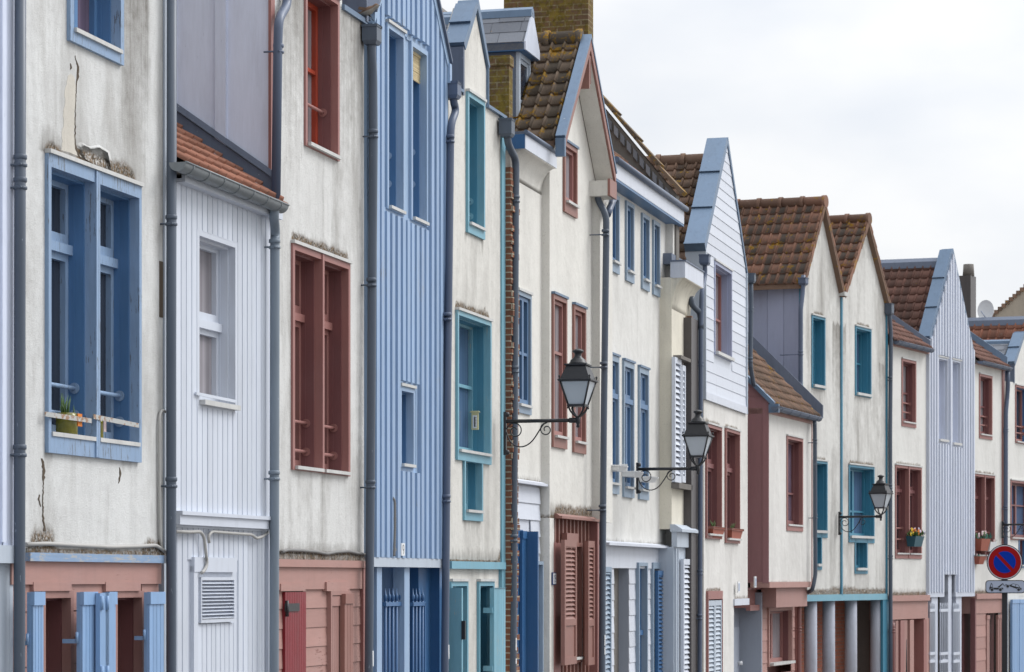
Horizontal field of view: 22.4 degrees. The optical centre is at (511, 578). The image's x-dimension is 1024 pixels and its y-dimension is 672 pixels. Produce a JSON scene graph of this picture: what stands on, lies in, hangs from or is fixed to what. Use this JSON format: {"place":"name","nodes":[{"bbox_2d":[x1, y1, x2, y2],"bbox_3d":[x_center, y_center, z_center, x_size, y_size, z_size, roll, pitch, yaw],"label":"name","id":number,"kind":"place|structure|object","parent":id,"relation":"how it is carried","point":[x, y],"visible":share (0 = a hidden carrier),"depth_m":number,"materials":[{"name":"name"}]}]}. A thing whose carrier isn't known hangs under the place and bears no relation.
{"place":"outdoors","nodes":[
{"label":"outdoors","id":0,"kind":"place"},
{"bbox_2d":[440,0,1023,316],"label":"sky","id":1,"kind":"structure","parent":0,"point":[907,114],"materials":[{"name":"white"}]},
{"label":"pavement","id":2,"kind":"structure","parent":0,"visible":0},
{"bbox_2d":[0,0,14,671],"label":"boarded house","id":3,"kind":"structure","parent":2,"relation":"on","point":[7,7],"depth_m":17.35,"materials":[{"name":"purple paint"}]},
{"bbox_2d":[10,0,176,671],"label":"rendered house","id":4,"kind":"structure","parent":2,"relation":"on","point":[94,187],"depth_m":18.73,"materials":[{"name":"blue paint"}]},
{"bbox_2d":[25,591,73,671],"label":"ground floor window","id":5,"kind":"structure","parent":4,"relation":"in","point":[59,605],"depth_m":18.41,"materials":[{"name":"pink paint"}]},
{"bbox_2d":[56,393,81,434],"bbox_3d":[-3.177,-1.166,18.425,0.161,0.312,0.168,0,0,15],"label":"plant jar","id":6,"kind":"object","parent":4,"relation":"on","point":[66,426],"visible":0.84,"depth_m":18.37,"materials":[{"name":"green ceramic"}]},
{"bbox_2d":[45,411,138,427],"bbox_3d":[-3.021,-1.153,18.650,0.008,0.067,1.626,0,0,15],"label":"window guard strap","id":7,"kind":"object","parent":4,"relation":"attached to","point":[88,420],"depth_m":18.59,"materials":[{"name":"paint"}]},
{"bbox_2d":[44,148,144,462],"bbox_3d":[-3.143,-1.934,18.779,0.310,2.114,1.644,0,0,15],"label":"window","id":8,"kind":"structure","parent":4,"relation":"in","point":[93,213],"depth_m":18.73,"materials":[{"name":"blue paint"}]},
{"bbox_2d":[25,542,165,553],"bbox_3d":[-3.002,-0.227,18.834,0.033,0.082,2.480,0,0,15],"label":"facade cable","id":9,"kind":"object","parent":4,"relation":"attached to","point":[82,545],"visible":1,"depth_m":18.70,"materials":[{"name":"grey plastic"}]},
{"bbox_2d":[67,0,123,65],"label":"window","id":10,"kind":"structure","parent":4,"relation":"in","point":[96,26],"depth_m":19.13,"materials":[{"name":"blue paint"}]},
{"bbox_2d":[100,420,105,437],"bbox_3d":[-3.042,-1.157,18.933,0.102,0.314,0.106,0,0,15],"label":"plant jar","id":11,"kind":"object","parent":4,"relation":"on","point":[102,427],"visible":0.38,"depth_m":18.91,"materials":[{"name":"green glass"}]},
{"bbox_2d":[113,591,144,671],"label":"ground floor window","id":12,"kind":"structure","parent":4,"relation":"in","point":[130,606],"depth_m":19.65,"materials":[{"name":"pink paint"}]},
{"bbox_2d":[158,409,165,549],"bbox_3d":[-2.703,-0.765,19.939,0.022,1.093,0.133,0,0,15],"label":"facade cable","id":13,"kind":"object","parent":4,"relation":"attached to","point":[159,467],"visible":1,"depth_m":19.89,"materials":[{"name":"grey plastic"}]},
{"bbox_2d":[164,104,289,671],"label":"white boarded house","id":14,"kind":"structure","parent":2,"relation":"on","point":[231,209],"depth_m":21.45,"materials":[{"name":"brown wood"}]},
{"bbox_2d":[190,557,236,671],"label":"door","id":15,"kind":"structure","parent":14,"relation":"in","point":[211,645],"depth_m":21.03,"materials":[{"name":"white wood"}]},
{"bbox_2d":[197,230,240,412],"bbox_3d":[-2.490,-2.079,21.115,0.282,1.443,0.897,0,0,15],"label":"window","id":16,"kind":"structure","parent":14,"relation":"in","point":[217,257],"depth_m":21.45,"materials":[{"name":"white wood"}]},
{"bbox_2d":[176,530,268,574],"bbox_3d":[-2.366,-0.220,21.196,0.028,0.377,2.067,0,0,15],"label":"facade cable","id":17,"kind":"object","parent":14,"relation":"attached to","point":[200,532],"visible":1,"depth_m":20.82,"materials":[{"name":"grey plastic"}]},
{"bbox_2d":[177,0,381,671],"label":"rendered house","id":18,"kind":"structure","parent":2,"relation":"on","point":[276,87],"depth_m":23.57,"materials":[{"name":"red paint"}]},
{"bbox_2d":[291,239,352,475],"bbox_3d":[-1.851,-1.964,23.622,0.310,2.063,1.609,0,0,15],"label":"window","id":19,"kind":"structure","parent":18,"relation":"in","point":[320,279],"depth_m":23.58,"materials":[{"name":"red paint"}]},
{"bbox_2d":[304,0,341,161],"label":"window","id":20,"kind":"structure","parent":18,"relation":"in","point":[321,17],"depth_m":24.01,"materials":[{"name":"red paint"}]},
{"bbox_2d":[326,591,350,671],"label":"door","id":21,"kind":"structure","parent":18,"relation":"in","point":[333,602],"depth_m":23.93,"materials":[{"name":"pink paint"}]},
{"bbox_2d":[280,549,424,558],"bbox_3d":[-1.394,-0.225,24.847,0.028,0.088,4.781,0,0,15],"label":"facade cable","id":22,"kind":"object","parent":18,"relation":"attached to","point":[321,552],"visible":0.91,"depth_m":23.56,"materials":[{"name":"plastic"}]},
{"bbox_2d":[358,3,379,20],"bbox_3d":[-1.388,-5.424,24.741,0.246,0.169,0.106,0,0,15],"label":"bird","id":23,"kind":"object","parent":18,"relation":"on","point":[368,11],"visible":0.99,"depth_m":24.72,"materials":[{"name":"black plastic"}]},
{"bbox_2d":[364,0,461,671],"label":"blue boarded house","id":24,"kind":"structure","parent":2,"relation":"on","point":[415,179],"depth_m":26.28,"materials":[{"name":"paint"}]},
{"bbox_2d":[393,497,395,555],"bbox_3d":[-1.173,-0.514,25.562,0.059,0.589,0.096,0,0,15],"label":"flexible conduit","id":25,"kind":"object","parent":24,"relation":"attached to","point":[394,542],"visible":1,"depth_m":25.54,"materials":[{"name":"grey plastic"}]},
{"bbox_2d":[385,19,406,215],"bbox_3d":[-1.288,-4.566,25.757,0.340,1.895,0.592,0,0,15],"label":"window","id":26,"kind":"structure","parent":24,"relation":"in","point":[394,33],"depth_m":25.96,"materials":[{"name":"blue paint"}]},
{"bbox_2d":[401,543,404,555],"bbox_3d":[-1.094,-0.291,25.840,0.014,0.125,0.115,0,0,15],"label":"house number plate","id":27,"kind":"object","parent":24,"relation":"attached to","point":[402,549],"visible":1,"depth_m":25.83,"materials":[{"name":"white plastic"}]},
{"bbox_2d":[401,383,416,468],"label":"window","id":28,"kind":"structure","parent":24,"relation":"in","point":[407,390],"depth_m":26.29,"materials":[{"name":"glass"}]},
{"bbox_2d":[413,51,420,83],"bbox_3d":[-0.992,-5.276,26.638,0.035,0.313,0.549,0,0,15],"label":"bamboo blind","id":29,"kind":"object","parent":24,"relation":"attached to","point":[416,67],"visible":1,"depth_m":26.63,"materials":[{"name":"beige wood"}]},
{"bbox_2d":[409,40,429,226],"bbox_3d":[-1.081,-4.539,26.534,0.340,1.850,0.588,0,0,15],"label":"window","id":30,"kind":"structure","parent":24,"relation":"in","point":[418,93],"depth_m":26.74,"materials":[{"name":"blue paint"}]},
{"bbox_2d":[444,0,519,671],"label":"rendered house","id":31,"kind":"structure","parent":2,"relation":"on","point":[485,128],"depth_m":28.91,"materials":[{"name":"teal paint"}]},
{"bbox_2d":[450,579,469,671],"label":"ground floor window","id":32,"kind":"structure","parent":31,"relation":"in","point":[454,583],"depth_m":28.29,"materials":[{"name":"teal paint"}]},
{"bbox_2d":[470,411,478,429],"bbox_3d":[-0.417,-1.778,29.018,0.120,0.212,0.034,0,0,15],"label":"window thermometer","id":33,"kind":"object","parent":31,"relation":"attached to","point":[474,420],"depth_m":29.01,"materials":[{"name":"white plastic"}]},
{"bbox_2d":[455,307,493,464],"bbox_3d":[-0.531,-2.105,28.546,0.320,1.645,1.388,0,0,15],"label":"window","id":34,"kind":"structure","parent":31,"relation":"in","point":[473,331],"depth_m":29.12,"materials":[{"name":"teal paint"}]},
{"bbox_2d":[465,88,486,239],"bbox_3d":[-0.526,-4.576,28.615,0.340,1.569,0.711,0,0,15],"label":"window","id":35,"kind":"structure","parent":31,"relation":"in","point":[475,103],"depth_m":28.88,"materials":[{"name":"teal paint"}]},
{"bbox_2d":[477,579,496,671],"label":"ground floor window","id":36,"kind":"structure","parent":31,"relation":"in","point":[483,585],"depth_m":29.34,"materials":[{"name":"teal paint"}]},
{"bbox_2d":[503,349,597,454],"bbox_3d":[0.420,-2.005,29.318,1.063,1.193,0.386,0,0,15],"label":"wall lamp","id":37,"kind":"object","parent":31,"relation":"attached to","point":[577,380],"visible":1,"depth_m":29.15,"materials":[{"name":"black metal"}]},
{"bbox_2d":[443,7,556,671],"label":"rendered house","id":38,"kind":"structure","parent":2,"relation":"on","point":[512,32],"depth_m":30.77,"materials":[{"name":"grey paint"}]},
{"bbox_2d":[518,287,533,414],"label":"window","id":39,"kind":"structure","parent":38,"relation":"in","point":[525,406],"depth_m":30.85,"materials":[{"name":"blue paint"}]},
{"bbox_2d":[513,29,616,671],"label":"rendered house","id":40,"kind":"structure","parent":2,"relation":"on","point":[562,113],"depth_m":32.58,"materials":[{"name":"white paint"}]},
{"bbox_2d":[539,561,543,671],"bbox_3d":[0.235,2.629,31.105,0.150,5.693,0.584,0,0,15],"label":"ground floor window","id":41,"kind":"structure","parent":40,"relation":"in","point":[541,563],"depth_m":31.34,"materials":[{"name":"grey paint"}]},
{"bbox_2d":[552,572,555,584],"bbox_3d":[0.517,0.003,31.649,0.020,0.153,0.181,0,0,15],"label":"house number plate","id":42,"kind":"object","parent":40,"relation":"attached to","point":[553,578],"visible":1,"depth_m":31.61,"materials":[{"name":"white metal"}]},
{"bbox_2d":[554,543,560,671],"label":"shutter","id":43,"kind":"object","parent":40,"relation":"in","point":[557,546],"depth_m":31.83,"materials":[{"name":"red paint"}]},
{"bbox_2d":[551,291,569,449],"bbox_3d":[0.556,-2.562,31.919,0.170,1.902,0.721,0,0,15],"label":"window","id":44,"kind":"structure","parent":40,"relation":"in","point":[559,302],"depth_m":32.10,"materials":[{"name":"red wood"}]},
{"bbox_2d":[563,139,579,218],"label":"window","id":45,"kind":"structure","parent":40,"relation":"in","point":[570,162],"depth_m":32.65,"materials":[{"name":"red wood"}]},
{"bbox_2d":[567,543,584,661],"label":"ground floor window","id":46,"kind":"structure","parent":40,"relation":"in","point":[580,657],"depth_m":33.00,"materials":[{"name":"red wood"}]},
{"bbox_2d":[572,302,587,453],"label":"window","id":47,"kind":"structure","parent":40,"relation":"in","point":[579,443],"depth_m":33.10,"materials":[{"name":"red wood"}]},
{"bbox_2d":[442,0,688,671],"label":"rendered house","id":48,"kind":"structure","parent":2,"relation":"on","point":[647,207],"depth_m":36.24,"materials":[{"name":"grey paint"}]},
{"bbox_2d":[613,195,621,274],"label":"window","id":49,"kind":"structure","parent":48,"relation":"in","point":[616,210],"depth_m":35.01,"materials":[{"name":"blue paint"}]},
{"bbox_2d":[613,352,621,494],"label":"window","id":50,"kind":"structure","parent":48,"relation":"in","point":[616,357],"depth_m":34.99,"materials":[{"name":"blue paint"}]},
{"bbox_2d":[611,465,627,471],"bbox_3d":[1.401,-1.520,34.534,0.210,0.170,0.480,0,0,15],"label":"window tray","id":51,"kind":"object","parent":48,"relation":"attached to","point":[618,468],"depth_m":34.38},
{"bbox_2d":[622,358,635,497],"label":"window","id":52,"kind":"structure","parent":48,"relation":"in","point":[628,366],"depth_m":35.87,"materials":[{"name":"grey paint"}]},
{"bbox_2d":[625,200,636,283],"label":"window","id":53,"kind":"structure","parent":48,"relation":"in","point":[630,273],"depth_m":35.87,"materials":[{"name":"blue paint"}]},
{"bbox_2d":[622,464,643,477],"bbox_3d":[1.661,-1.480,35.511,0.210,0.170,0.480,0,0,15],"label":"window tray","id":54,"kind":"object","parent":48,"relation":"attached to","point":[631,474],"depth_m":35.31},
{"bbox_2d":[629,562,647,671],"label":"ground floor window","id":55,"kind":"structure","parent":48,"relation":"in","point":[641,586],"depth_m":36.86,"materials":[{"name":"grey paint"}]},
{"bbox_2d":[638,365,650,499],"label":"window","id":56,"kind":"structure","parent":48,"relation":"in","point":[643,371],"depth_m":36.83,"materials":[{"name":"grey paint"}]},
{"bbox_2d":[641,212,651,291],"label":"window","id":57,"kind":"structure","parent":48,"relation":"in","point":[645,220],"depth_m":36.89,"materials":[{"name":"blue paint"}]},
{"bbox_2d":[639,471,658,482],"bbox_3d":[1.922,-1.446,36.489,0.210,0.170,0.480,0,0,15],"label":"window tray","id":58,"kind":"object","parent":48,"relation":"attached to","point":[653,479],"depth_m":36.29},
{"bbox_2d":[652,220,661,297],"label":"window","id":59,"kind":"structure","parent":48,"relation":"in","point":[656,287],"depth_m":37.58,"materials":[{"name":"blue paint"}]},
{"bbox_2d":[636,410,713,493],"bbox_3d":[2.240,-1.752,35.717,1.063,1.151,0.386,0,0,15],"label":"wall lamp","id":60,"kind":"object","parent":48,"relation":"attached to","point":[697,435],"visible":1,"depth_m":35.54,"materials":[{"name":"black metal"}]},
{"bbox_2d":[654,253,710,671],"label":"rendered house","id":61,"kind":"structure","parent":2,"relation":"on","point":[681,401],"depth_m":38.11,"materials":[{"name":"white paint"}]},
{"bbox_2d":[672,362,682,482],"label":"window","id":62,"kind":"structure","parent":61,"relation":"in","point":[682,362],"depth_m":38.04,"materials":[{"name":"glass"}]},
{"bbox_2d":[646,137,761,671],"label":"clapboard house","id":63,"kind":"structure","parent":2,"relation":"on","point":[731,634],"depth_m":42.01,"materials":[{"name":"white wood"}]},
{"bbox_2d":[705,421,723,538],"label":"window","id":64,"kind":"structure","parent":63,"relation":"in","point":[713,464],"depth_m":41.55,"materials":[{"name":"red paint"}]},
{"bbox_2d":[708,521,725,537],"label":"window planter","id":65,"kind":"object","parent":63,"relation":"on","point":[713,528],"visible":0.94,"depth_m":41.06,"materials":[{"name":"ceramic"}]},
{"bbox_2d":[714,259,734,361],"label":"window","id":66,"kind":"structure","parent":63,"relation":"in","point":[722,273],"depth_m":42.47,"materials":[{"name":"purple wood"}]},
{"bbox_2d":[724,426,741,543],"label":"window","id":67,"kind":"structure","parent":63,"relation":"in","point":[731,435],"depth_m":43.19,"materials":[{"name":"red paint"}]},
{"bbox_2d":[727,524,743,538],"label":"window planter","id":68,"kind":"object","parent":63,"relation":"on","point":[732,532],"visible":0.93,"depth_m":42.62,"materials":[{"name":"ceramic"}]},
{"bbox_2d":[734,608,738,671],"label":"door","id":69,"kind":"structure","parent":63,"relation":"in","point":[736,610],"depth_m":45.23,"materials":[{"name":"grey paint"}]},
{"bbox_2d":[737,581,739,592],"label":"house number plate","id":70,"kind":"object","parent":63,"relation":"attached to","point":[738,586],"visible":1,"depth_m":42.86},
{"bbox_2d":[734,332,822,671],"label":"oriel house","id":71,"kind":"structure","parent":2,"relation":"on","point":[785,406],"depth_m":46.08,"materials":[{"name":"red paint"}]},
{"bbox_2d":[754,576,756,587],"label":"house number plate","id":72,"kind":"object","parent":71,"relation":"attached to","point":[755,581],"visible":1,"depth_m":44.47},
{"bbox_2d":[762,607,795,666],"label":"ground floor window","id":73,"kind":"structure","parent":71,"relation":"in","point":[780,619],"depth_m":47.54,"materials":[{"name":"pink paint"}]},
{"bbox_2d":[786,434,803,531],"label":"window","id":74,"kind":"structure","parent":71,"relation":"in","point":[794,444],"depth_m":47.08,"materials":[{"name":"red paint"}]},
{"bbox_2d":[737,195,894,671],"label":"twin gabled house","id":75,"kind":"structure","parent":2,"relation":"on","point":[823,310],"depth_m":50.73,"materials":[{"name":"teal paint"}]},
{"bbox_2d":[811,313,826,389],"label":"window","id":76,"kind":"structure","parent":75,"relation":"in","point":[818,322],"depth_m":49.98,"materials":[{"name":"teal paint"}]},
{"bbox_2d":[817,459,828,537],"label":"window","id":77,"kind":"structure","parent":75,"relation":"in","point":[822,465],"depth_m":50.09,"materials":[{"name":"teal paint"}]},
{"bbox_2d":[848,463,875,542],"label":"window","id":78,"kind":"structure","parent":75,"relation":"in","point":[861,477],"depth_m":52.30,"materials":[{"name":"teal paint"}]},
{"bbox_2d":[855,324,872,397],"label":"window","id":79,"kind":"structure","parent":75,"relation":"in","point":[863,334],"depth_m":52.30,"materials":[{"name":"teal paint"}]},
{"bbox_2d":[838,475,893,534],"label":"wall lamp","id":80,"kind":"object","parent":75,"relation":"attached to","point":[880,493],"visible":1,"depth_m":50.13,"materials":[{"name":"black metal"}]},
{"bbox_2d":[857,315,934,671],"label":"rendered house","id":81,"kind":"structure","parent":2,"relation":"on","point":[912,347],"depth_m":54.41,"materials":[{"name":"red paint"}]},
{"bbox_2d":[901,357,916,427],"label":"window","id":82,"kind":"structure","parent":81,"relation":"in","point":[908,365],"depth_m":54.76,"materials":[{"name":"red paint"}]},
{"bbox_2d":[895,463,922,558],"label":"window","id":83,"kind":"structure","parent":81,"relation":"in","point":[908,478],"depth_m":54.38,"materials":[{"name":"red paint"}]},
{"bbox_2d":[906,528,925,546],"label":"flower box","id":84,"kind":"object","parent":81,"relation":"attached to","point":[915,538],"visible":1,"depth_m":54.30,"materials":[{"name":"blue plastic"}]},
{"bbox_2d":[906,640,906,671],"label":"thin mast","id":85,"kind":"object","parent":2,"relation":"on","point":[906,655],"visible":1,"depth_m":51.53,"materials":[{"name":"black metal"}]},
{"bbox_2d":[881,248,974,671],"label":"batten clad house","id":86,"kind":"structure","parent":2,"relation":"on","point":[926,297],"depth_m":56.76,"materials":[{"name":"purple paint"}]},
{"bbox_2d":[939,355,948,442],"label":"window","id":87,"kind":"structure","parent":86,"relation":"in","point":[943,361],"depth_m":56.69,"materials":[{"name":"purple paint"}]},
{"bbox_2d":[952,358,961,445],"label":"window","id":88,"kind":"structure","parent":86,"relation":"in","point":[956,363],"depth_m":57.50,"materials":[{"name":"purple paint"}]},
{"bbox_2d":[938,331,1012,671],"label":"rendered house","id":89,"kind":"structure","parent":2,"relation":"on","point":[981,607],"depth_m":59.55,"materials":[{"name":"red paint"}]},
{"bbox_2d":[974,554,985,563],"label":"plant trough","id":90,"kind":"object","parent":89,"relation":"on","point":[978,559],"visible":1,"depth_m":58.24,"materials":[{"name":"ceramic"}]},
{"bbox_2d":[975,531,991,550],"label":"plant trough","id":91,"kind":"object","parent":89,"relation":"attached to","point":[982,543],"visible":1,"depth_m":58.46,"materials":[{"name":"ceramic"}]},
{"bbox_2d":[975,472,995,559],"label":"window","id":92,"kind":"structure","parent":89,"relation":"in","point":[984,483],"depth_m":59.09,"materials":[{"name":"red paint"}]},
{"bbox_2d":[979,372,992,439],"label":"window","id":93,"kind":"structure","parent":89,"relation":"in","point":[985,380],"depth_m":59.55,"materials":[{"name":"red paint"}]},
{"bbox_2d":[988,540,996,550],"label":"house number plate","id":94,"kind":"object","parent":89,"relation":"on","point":[992,545],"visible":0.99,"depth_m":59.03,"materials":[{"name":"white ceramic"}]},
{"bbox_2d":[1001,521,1023,537],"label":"wall lamp","id":95,"kind":"object","parent":89,"relation":"attached to","point":[1002,527],"visible":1,"depth_m":60.14,"materials":[{"name":"black metal"}]},
{"bbox_2d":[959,264,1023,339],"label":"tiled house","id":96,"kind":"structure","parent":2,"relation":"on","point":[991,328],"depth_m":65.04,"materials":[{"name":"orange ceramic"}]},
{"bbox_2d":[977,300,993,316],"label":"satellite dish","id":97,"kind":"object","parent":96,"relation":"on","point":[985,308],"visible":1,"depth_m":65.45,"materials":[{"name":"white metal"}]},
{"bbox_2d":[984,331,1023,671],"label":"rendered house","id":98,"kind":"structure","parent":2,"relation":"on","point":[1012,349],"depth_m":61.37,"materials":[{"name":"white paint"}]},
{"bbox_2d":[1010,479,1023,539],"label":"window","id":99,"kind":"structure","parent":98,"relation":"in","point":[1016,485],"depth_m":61.79,"materials":[{"name":"red paint"}]},
{"bbox_2d":[1015,383,1023,443],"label":"window","id":100,"kind":"structure","parent":98,"relation":"in","point":[1019,388],"depth_m":62.09,"materials":[{"name":"red paint"}]},
{"bbox_2d":[992,284,1023,316],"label":"gabled house","id":101,"kind":"structure","parent":2,"relation":"on","point":[1013,305],"depth_m":76.81,"materials":[{"name":"beige paint"}]},
{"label":"road","id":102,"kind":"structure","parent":0,"visible":0},
{"bbox_2d":[985,544,1023,671],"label":"no parking sign","id":103,"kind":"object","parent":102,"relation":"on","point":[1004,562],"visible":1,"depth_m":37.99,"materials":[{"name":"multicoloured metal"}]}
]}

